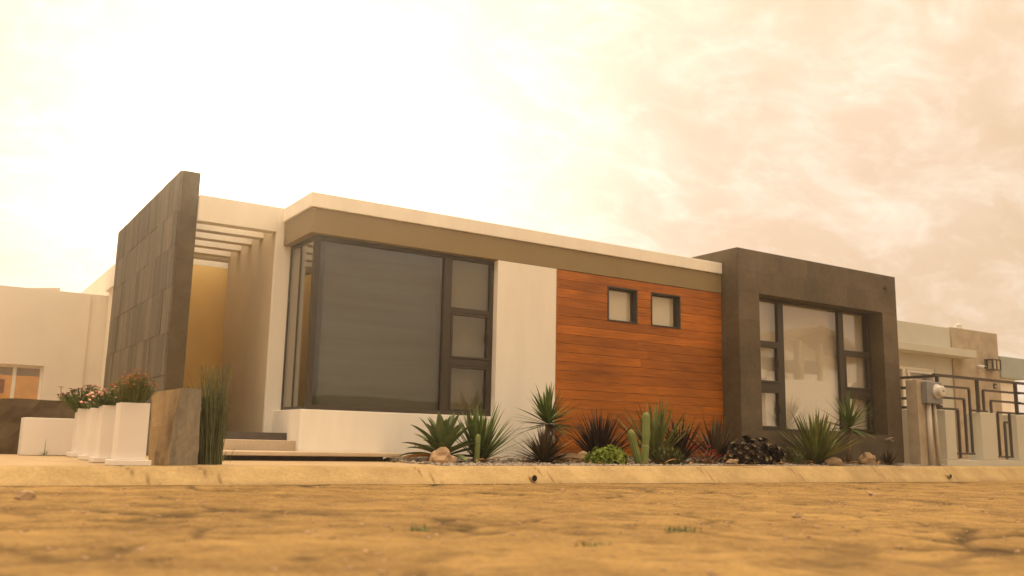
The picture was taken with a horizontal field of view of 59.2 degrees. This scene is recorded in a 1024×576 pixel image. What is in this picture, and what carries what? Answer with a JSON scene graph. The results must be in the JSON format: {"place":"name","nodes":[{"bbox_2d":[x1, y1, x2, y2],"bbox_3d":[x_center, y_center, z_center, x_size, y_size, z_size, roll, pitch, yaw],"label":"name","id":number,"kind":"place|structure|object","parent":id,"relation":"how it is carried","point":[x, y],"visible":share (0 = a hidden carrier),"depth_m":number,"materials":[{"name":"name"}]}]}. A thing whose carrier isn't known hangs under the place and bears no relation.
{"place":"outdoors","nodes":[
{"label":"outdoors","id":0,"kind":"place"},
{"bbox_2d":[0,398,74,453],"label":"stone wall","id":1,"kind":"structure","parent":0,"point":[13,411],"depth_m":10.62,"materials":[{"name":"brown stone"}]},
{"bbox_2d":[0,285,108,400],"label":"neighbour house","id":2,"kind":"structure","parent":0,"point":[52,340],"depth_m":16.64,"materials":[{"name":"beige paint"}]},
{"bbox_2d":[0,364,43,399],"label":"window","id":3,"kind":"structure","parent":2,"relation":"in","point":[16,381],"depth_m":16.49,"materials":[{"name":"glass"}]},
{"bbox_2d":[0,454,265,465],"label":"pavement","id":4,"kind":"structure","parent":0,"point":[11,459],"depth_m":8.25,"materials":[{"name":"concrete"}]},
{"bbox_2d":[17,417,73,455],"bbox_3d":[-5.331,1.712,10.375,0.580,0.417,0.400,7,-12,-32],"label":"white trough","id":5,"kind":"object","parent":4,"relation":"on","point":[54,434],"visible":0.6,"depth_m":10.19,"materials":[{"name":"concrete"}]},
{"bbox_2d":[66,408,86,456],"bbox_3d":[-4.695,1.594,9.916,0.304,0.520,0.285,7,-12,-32],"label":"tall planter","id":6,"kind":"object","parent":4,"relation":"on","point":[77,448],"visible":0.45,"depth_m":9.80,"materials":[{"name":"concrete"}]},
{"bbox_2d":[56,384,104,411],"bbox_3d":[-4.732,1.218,9.961,0.593,0.318,0.592,7,-12,-32],"label":"daisy plant","id":7,"kind":"object","parent":6,"relation":"in","point":[73,400],"visible":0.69,"depth_m":9.85,"materials":[{"name":"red plant"}]},
{"bbox_2d":[78,408,98,459],"bbox_3d":[-4.037,1.428,8.806,0.304,0.495,0.285,7,-12,-32],"label":"tall planter","id":8,"kind":"object","parent":4,"relation":"on","point":[90,433],"visible":0.41,"depth_m":8.69,"materials":[{"name":"concrete"}]},
{"bbox_2d":[80,398,107,408],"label":"daisy plant","id":9,"kind":"object","parent":8,"relation":"on","point":[91,404],"visible":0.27,"depth_m":8.77,"materials":[{"name":"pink plant"}]},
{"bbox_2d":[88,405,115,462],"bbox_3d":[-3.591,1.309,8.080,0.304,0.500,0.285,7,-12,-32],"label":"tall planter","id":10,"kind":"object","parent":4,"relation":"on","point":[104,434],"visible":0.48,"depth_m":7.97,"materials":[{"name":"concrete"}]},
{"bbox_2d":[84,386,121,405],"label":"daisy plant","id":11,"kind":"object","parent":10,"relation":"on","point":[100,399],"visible":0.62,"depth_m":8.04,"materials":[{"name":"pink plant"}]},
{"bbox_2d":[105,402,150,465],"bbox_3d":[-3.113,1.192,7.349,0.304,0.500,0.285,7,-12,-32],"label":"tall planter","id":12,"kind":"object","parent":4,"relation":"on","point":[130,436],"visible":1,"depth_m":7.26,"materials":[{"name":"concrete"}]},
{"bbox_2d":[110,369,158,402],"bbox_3d":[-3.107,0.825,7.413,0.401,0.325,0.403,7,-12,-32],"label":"flowering herb","id":13,"kind":"object","parent":12,"relation":"on","point":[136,390],"visible":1,"depth_m":7.34,"materials":[{"name":"green plant"}]},
{"bbox_2d":[148,388,201,465],"bbox_3d":[-2.945,1.219,7.856,0.364,0.679,0.928,1,-10,2],"label":"boulder","id":14,"kind":"object","parent":4,"relation":"on","point":[174,429],"visible":0.88,"depth_m":7.63,"materials":[{"name":"stone"}]},
{"bbox_2d":[187,363,235,464],"bbox_3d":[-2.768,1.132,8.158,0.492,0.930,0.470,7,-12,-32],"label":"horsetail rush","id":15,"kind":"object","parent":4,"relation":"on","point":[213,415],"visible":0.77,"depth_m":8.14,"materials":[{"name":"green plant"}]},
{"bbox_2d":[81,170,904,462],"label":"modern house","id":16,"kind":"structure","parent":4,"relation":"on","point":[333,328],"depth_m":12.85,"materials":[{"name":"white paint"}]},
{"bbox_2d":[281,235,493,415],"bbox_3d":[-1.632,0.609,12.267,2.660,2.188,0.968,7,-12,-32],"label":"corner window","id":17,"kind":"structure","parent":16,"relation":"in","point":[378,351],"depth_m":11.93,"materials":[{"name":"grey glass"}]},
{"bbox_2d":[607,286,637,323],"bbox_3d":[1.639,0.277,13.953,0.589,0.538,0.253,7,-12,-32],"label":"small window","id":18,"kind":"structure","parent":16,"relation":"in","point":[622,302],"depth_m":13.99,"materials":[{"name":"grey glass"}]},
{"bbox_2d":[650,292,680,328],"bbox_3d":[2.385,0.375,14.429,0.625,0.538,0.253,7,-12,-32],"label":"small window","id":19,"kind":"structure","parent":16,"relation":"in","point":[665,308],"depth_m":14.47,"materials":[{"name":"grey glass"}]},
{"bbox_2d":[759,298,874,434],"bbox_3d":[5.301,1.432,15.990,3.320,2.260,0.203,7,-12,-32],"label":"portal window","id":20,"kind":"structure","parent":16,"relation":"in","point":[811,355],"depth_m":16.14,"materials":[{"name":"grey glass"}]},
{"bbox_2d":[222,460,440,465],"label":"entrance path","id":21,"kind":"structure","parent":0,"point":[328,463],"depth_m":9.45,"materials":[{"name":"concrete"}]},
{"bbox_2d":[0,482,1023,575],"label":"road","id":22,"kind":"structure","parent":0,"point":[281,547],"depth_m":3.98,"materials":[{"name":"beige sand"}]},
{"bbox_2d":[14,490,35,499],"bbox_3d":[-2.662,1.143,4.924,0.110,0.076,0.084,7,-12,-32],"label":"loose stone","id":23,"kind":"object","parent":22,"relation":"on","point":[26,495],"visible":0.78,"depth_m":4.90,"materials":[{"name":"beige stone"}]},
{"bbox_2d":[392,523,440,532],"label":"grass tuft","id":24,"kind":"object","parent":22,"relation":"on","point":[422,529],"visible":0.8,"depth_m":3.81,"materials":[{"name":"green plant"}]},
{"bbox_2d":[0,482,1023,575],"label":"grit","id":25,"kind":"object","parent":22,"relation":"on","point":[382,572],"visible":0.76,"depth_m":4.52,"materials":[{"name":"brown gravel"}]},
{"bbox_2d":[575,540,610,546],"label":"grass tuft","id":26,"kind":"object","parent":22,"relation":"on","point":[595,544],"visible":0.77,"depth_m":3.40,"materials":[{"name":"green plant"}]},
{"bbox_2d":[665,525,701,532],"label":"grass tuft","id":27,"kind":"object","parent":22,"relation":"on","point":[678,529],"visible":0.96,"depth_m":4.09,"materials":[{"name":"green plant"}]},
{"bbox_2d":[792,513,801,517],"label":"loose stone","id":28,"kind":"object","parent":22,"relation":"on","point":[796,515],"visible":0.77,"depth_m":5.24,"materials":[{"name":"beige stone"}]},
{"bbox_2d":[866,491,876,495],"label":"loose stone","id":29,"kind":"object","parent":22,"relation":"on","point":[869,493],"visible":0.61,"depth_m":8.67,"materials":[{"name":"beige stone"}]},
{"bbox_2d":[0,0,1023,412],"label":"sky","id":30,"kind":"structure","parent":0,"point":[882,137],"materials":[{"name":"white"}]},
{"bbox_2d":[722,465,762,465],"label":"twig","id":31,"kind":"object","parent":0,"point":[742,465],"visible":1,"depth_m":12.09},
{"bbox_2d":[955,323,962,328],"bbox_3d":[12.924,1.106,26.054,0.237,0.185,0.239,7,-12,-32],"label":"roof camera","id":32,"kind":"object","parent":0,"point":[958,325],"visible":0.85,"depth_m":25.99,"materials":[{"name":"white plastic"}]},
{"bbox_2d":[897,320,1023,459],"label":"grey house","id":33,"kind":"structure","parent":0,"point":[924,349],"depth_m":25.41,"materials":[{"name":"paint"}]},
{"bbox_2d":[899,366,934,405],"bbox_3d":[10.315,2.884,24.053,3.180,1.620,0.640,7,-12,-32],"label":"window","id":34,"kind":"structure","parent":33,"relation":"in","point":[904,370],"depth_m":24.36,"materials":[{"name":"white metal"}]},
{"bbox_2d":[977,365,986,369],"bbox_3d":[13.512,2.279,25.901,0.109,0.162,0.299,4,-10,-15],"label":"security camera","id":35,"kind":"object","parent":33,"relation":"attached to","point":[982,367],"visible":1,"depth_m":25.84,"materials":[{"name":"white plastic"}]},
{"bbox_2d":[984,359,1001,370],"bbox_3d":[14.033,2.242,26.270,0.440,0.315,0.249,7,-12,-32],"label":"wall lamp","id":36,"kind":"object","parent":33,"relation":"attached to","point":[993,364],"visible":0.97,"depth_m":26.18,"materials":[{"name":"metal"}]},
{"bbox_2d":[982,481,1023,483],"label":"street","id":37,"kind":"structure","parent":0,"point":[1017,482],"depth_m":16.15,"materials":[{"name":"beige concrete"}]},
{"bbox_2d":[0,465,1023,485],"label":"kerb","id":38,"kind":"structure","parent":37,"relation":"on","point":[50,475],"depth_m":9.04,"materials":[{"name":"concrete"}]},
{"bbox_2d":[528,475,536,481],"bbox_3d":[0.174,2.004,9.502,0.077,0.077,0.225,7,-12,-32],"label":"drain outlet","id":39,"kind":"object","parent":38,"relation":"in","point":[532,478],"visible":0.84,"depth_m":9.41,"materials":[{"name":"plastic"}]},
{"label":"garden soil","id":40,"kind":"structure","parent":0,"visible":0},
{"bbox_2d":[474,434,480,462],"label":"column cactus","id":41,"kind":"object","parent":40,"relation":"on","point":[477,448],"depth_m":10.58,"materials":[{"name":"green plant"}]},
{"bbox_2d":[507,424,577,463],"bbox_3d":[0.365,1.939,11.218,1.015,0.561,1.013,-1,-10,13],"label":"cordyline","id":42,"kind":"object","parent":40,"relation":"on","point":[545,450],"visible":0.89,"depth_m":11.12,"materials":[{"name":"brown plant"}]},
{"bbox_2d":[510,383,581,449],"bbox_3d":[0.485,1.748,11.749,0.987,1.096,1.020,7,-12,-32],"label":"yucca tree","id":43,"kind":"object","parent":40,"relation":"on","point":[547,414],"visible":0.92,"depth_m":11.73,"materials":[{"name":"green plant"}]},
{"bbox_2d":[557,453,577,461],"bbox_3d":[0.764,2.330,12.262,0.587,0.165,0.259,7,-12,-32],"label":"rock","id":44,"kind":"object","parent":40,"relation":"on","point":[568,456],"visible":0.2,"depth_m":12.13,"materials":[{"name":"beige stone"}]},
{"bbox_2d":[572,451,589,462],"bbox_3d":[0.914,2.228,11.751,0.298,0.197,0.196,2,-10,-4],"label":"rock","id":45,"kind":"object","parent":40,"relation":"on","point":[580,456],"visible":0.42,"depth_m":11.69,"materials":[{"name":"beige stone"}]},
{"bbox_2d":[565,406,641,453],"bbox_3d":[1.177,1.989,12.340,1.231,0.810,1.177,7,-12,-32],"label":"purple flax","id":46,"kind":"object","parent":40,"relation":"on","point":[596,435],"visible":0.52,"depth_m":12.22,"materials":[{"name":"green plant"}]},
{"bbox_2d":[584,444,629,464],"bbox_3d":[1.217,2.168,11.556,0.609,0.324,0.504,7,-12,-32],"label":"lime succulent","id":47,"kind":"object","parent":40,"relation":"on","point":[610,454],"visible":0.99,"depth_m":11.43,"materials":[{"name":"green plant"}]},
{"bbox_2d":[628,412,649,463],"bbox_3d":[1.665,1.984,11.826,0.373,0.715,0.108,8,-12,-36],"label":"column cactus","id":48,"kind":"object","parent":40,"relation":"on","point":[638,458],"depth_m":11.82,"materials":[{"name":"green plant"}]},
{"bbox_2d":[616,394,696,461],"bbox_3d":[2.011,1.980,12.730,1.230,0.996,1.326,0,-10,9],"label":"green flax","id":49,"kind":"object","parent":40,"relation":"on","point":[658,429],"visible":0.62,"depth_m":12.62,"materials":[{"name":"green plant"}]},
{"bbox_2d":[648,446,675,464],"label":"round shrub","id":50,"kind":"object","parent":40,"relation":"on","point":[661,455],"visible":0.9,"depth_m":12.07,"materials":[{"name":"green plant"}]},
{"bbox_2d":[383,455,950,465],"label":"gravel","id":51,"kind":"structure","parent":40,"relation":"on","point":[469,462],"depth_m":11.15,"materials":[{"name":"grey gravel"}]},
{"bbox_2d":[390,454,427,459],"bbox_3d":[-1.295,2.145,11.430,0.632,0.070,0.070,7,-12,-32],"label":"drain pipe","id":52,"kind":"object","parent":51,"relation":"on","point":[421,458],"visible":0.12,"depth_m":11.39,"materials":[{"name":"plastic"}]},
{"bbox_2d":[429,447,456,463],"bbox_3d":[-0.785,1.929,10.139,0.327,0.278,0.232,17,-19,-57],"label":"rock","id":53,"kind":"object","parent":51,"relation":"on","point":[441,455],"visible":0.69,"depth_m":10.06,"materials":[{"name":"beige stone"}]},
{"bbox_2d":[398,412,489,461],"bbox_3d":[-0.791,1.775,10.697,1.136,0.605,1.000,7,-12,-32],"label":"agave","id":54,"kind":"object","parent":51,"relation":"on","point":[446,433],"visible":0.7,"depth_m":10.56,"materials":[{"name":"green plant"}]},
{"bbox_2d":[451,401,532,460],"bbox_3d":[-0.271,1.761,11.085,1.244,0.771,1.004,1,-10,-1],"label":"yucca clump","id":55,"kind":"object","parent":51,"relation":"on","point":[482,430],"visible":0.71,"depth_m":10.95,"materials":[{"name":"green plant"}]},
{"bbox_2d":[662,417,716,462],"bbox_3d":[2.441,2.184,13.086,1.088,0.733,1.037,1,-10,-1],"label":"purple flax","id":56,"kind":"object","parent":51,"relation":"on","point":[682,442],"visible":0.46,"depth_m":12.90,"materials":[{"name":"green plant"}]},
{"bbox_2d":[773,407,864,464],"bbox_3d":[4.937,2.365,14.487,1.472,0.957,1.424,-2,-10,17],"label":"green flax","id":57,"kind":"object","parent":51,"relation":"on","point":[817,443],"visible":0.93,"depth_m":14.26,"materials":[{"name":"green plant"}]},
{"bbox_2d":[668,446,688,464],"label":"round shrub","id":58,"kind":"object","parent":40,"relation":"on","point":[677,456],"visible":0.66,"depth_m":12.26,"materials":[{"name":"green plant"}]},
{"bbox_2d":[687,446,729,463],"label":"red flower plant","id":59,"kind":"object","parent":40,"relation":"on","point":[707,457],"visible":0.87,"depth_m":12.80,"materials":[{"name":"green plant"}]},
{"bbox_2d":[689,412,747,462],"bbox_3d":[3.025,2.255,13.643,1.246,0.806,1.082,7,-12,-32],"label":"purple flax","id":60,"kind":"object","parent":40,"relation":"on","point":[717,444],"visible":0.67,"depth_m":13.46,"materials":[{"name":"brown plant"}]},
{"bbox_2d":[726,459,738,464],"bbox_3d":[3.178,2.528,12.979,0.247,0.130,0.160,7,-12,-32],"label":"rock","id":61,"kind":"object","parent":40,"relation":"on","point":[731,460],"visible":0.57,"depth_m":12.91,"materials":[{"name":"beige stone"}]},
{"bbox_2d":[714,434,786,464],"bbox_3d":[3.641,2.497,13.558,1.232,0.576,0.744,7,-12,-32],"label":"black succulent","id":62,"kind":"object","parent":40,"relation":"on","point":[748,450],"visible":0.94,"depth_m":13.34,"materials":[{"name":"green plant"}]},
{"bbox_2d":[784,446,810,464],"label":"round shrub","id":63,"kind":"object","parent":40,"relation":"on","point":[796,455],"visible":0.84,"depth_m":13.99,"materials":[{"name":"green plant"}]},
{"bbox_2d":[824,457,842,465],"bbox_3d":[5.075,2.761,14.223,0.348,0.190,0.232,7,-12,-32],"label":"rock","id":64,"kind":"object","parent":40,"relation":"on","point":[832,461],"visible":0.79,"depth_m":14.13,"materials":[{"name":"beige stone"}]},
{"bbox_2d":[820,390,882,463],"bbox_3d":[5.711,2.363,15.300,1.189,1.316,1.085,7,-12,-32],"label":"yucca tree","id":65,"kind":"object","parent":40,"relation":"on","point":[846,416],"visible":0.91,"depth_m":15.23,"materials":[{"name":"green plant"}]},
{"bbox_2d":[858,452,876,464],"bbox_3d":[6.017,2.930,15.239,0.331,0.302,0.319,1,-10,2],"label":"rock","id":66,"kind":"object","parent":40,"relation":"on","point":[869,458],"visible":0.71,"depth_m":15.13,"materials":[{"name":"beige stone"}]},
{"bbox_2d":[876,437,905,464],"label":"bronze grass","id":67,"kind":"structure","parent":40,"relation":"on","point":[889,460],"depth_m":15.51,"materials":[{"name":"brown plant"}]},
{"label":"verge","id":68,"kind":"structure","parent":0,"visible":0},
{"bbox_2d":[905,379,945,465],"bbox_3d":[7.641,2.492,16.480,0.600,1.601,0.488,7,-12,-32],"label":"meter post","id":69,"kind":"object","parent":68,"relation":"on","point":[924,398],"visible":0.88,"depth_m":16.43,"materials":[{"name":"concrete"}]},
{"bbox_2d":[900,373,1023,465],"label":"iron fence","id":70,"kind":"object","parent":68,"relation":"on","point":[981,435],"visible":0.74,"depth_m":17.92,"materials":[{"name":"metal"}]}
]}

